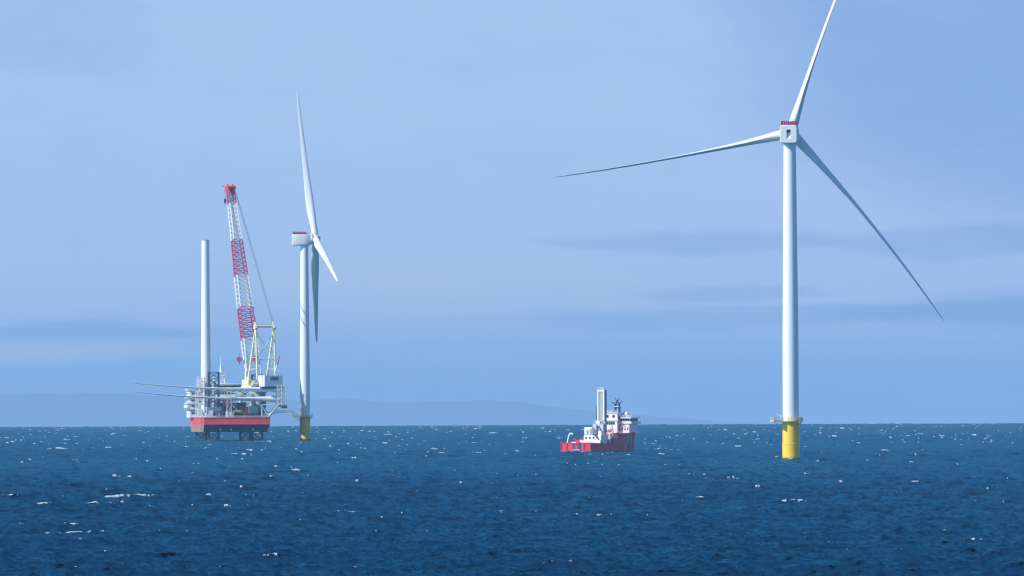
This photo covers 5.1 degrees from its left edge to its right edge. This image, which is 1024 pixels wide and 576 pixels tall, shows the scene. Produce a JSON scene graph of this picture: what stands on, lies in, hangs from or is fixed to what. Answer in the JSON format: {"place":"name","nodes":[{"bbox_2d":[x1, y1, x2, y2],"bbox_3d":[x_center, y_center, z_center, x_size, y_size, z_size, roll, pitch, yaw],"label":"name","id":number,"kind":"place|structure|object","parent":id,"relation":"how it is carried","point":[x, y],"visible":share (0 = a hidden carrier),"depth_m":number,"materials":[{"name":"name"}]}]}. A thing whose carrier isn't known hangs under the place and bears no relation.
{"place":"outdoors","nodes":[
{"label":"outdoors","id":0,"kind":"place"},
{"bbox_2d":[201,239,210,415],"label":"turbine tower","id":1,"kind":"structure","parent":0,"point":[205,326],"depth_m":8200.21,"materials":[{"name":"grey metal"}]},
{"bbox_2d":[223,400,229,413],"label":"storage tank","id":2,"kind":"object","parent":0,"point":[224,403],"visible":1,"depth_m":8161.44,"materials":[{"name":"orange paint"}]},
{"bbox_2d":[0,393,760,426],"bbox_3d":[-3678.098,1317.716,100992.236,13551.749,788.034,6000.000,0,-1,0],"label":"hills","id":3,"kind":"structure","parent":0,"point":[72,410],"depth_m":100551.10,"materials":[{"name":"blue"}]},
{"bbox_2d":[0,423,1023,575],"bbox_3d":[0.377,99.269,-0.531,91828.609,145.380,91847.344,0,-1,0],"label":"water","id":4,"kind":"structure","parent":0,"point":[909,499],"depth_m":2988.58,"materials":[{"name":"blue liquid"}]},
{"bbox_2d":[184,184,298,440],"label":"jackup rig","id":5,"kind":"object","parent":4,"relation":"in","point":[259,421],"visible":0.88,"depth_m":8174.04,"materials":[{"name":"red metal"}]},
{"bbox_2d":[131,391,279,401],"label":"blade cargo","id":6,"kind":"object","parent":5,"relation":"on","point":[268,398],"visible":1,"depth_m":8153.28,"materials":[{"name":"grey metal"}]},
{"bbox_2d":[136,383,279,391],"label":"blade cargo","id":7,"kind":"object","parent":5,"relation":"on","point":[254,389],"visible":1,"depth_m":8152.77,"materials":[{"name":"grey metal"}]},
{"bbox_2d":[249,406,256,416],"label":"cargo container","id":8,"kind":"object","parent":5,"relation":"on","point":[252,409],"visible":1,"depth_m":8154.84,"materials":[{"name":"blue metal"}]},
{"bbox_2d":[292,91,337,439],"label":"wind turbine","id":9,"kind":"object","parent":4,"relation":"in","point":[303,240],"visible":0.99,"depth_m":8196.88,"materials":[{"name":"grey metal"}]},
{"bbox_2d":[560,390,640,451],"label":"support ship","id":10,"kind":"object","parent":4,"relation":"on","point":[615,430],"visible":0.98,"depth_m":5959.24,"materials":[{"name":"red paint"}]},
{"bbox_2d":[553,0,943,458],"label":"wind turbine","id":11,"kind":"object","parent":4,"relation":"in","point":[788,136],"visible":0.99,"depth_m":5113.96,"materials":[{"name":"grey metal"}]},
{"bbox_2d":[0,0,1023,423],"label":"sky","id":12,"kind":"structure","parent":0,"point":[438,133],"materials":[{"name":"blue"}]}
]}

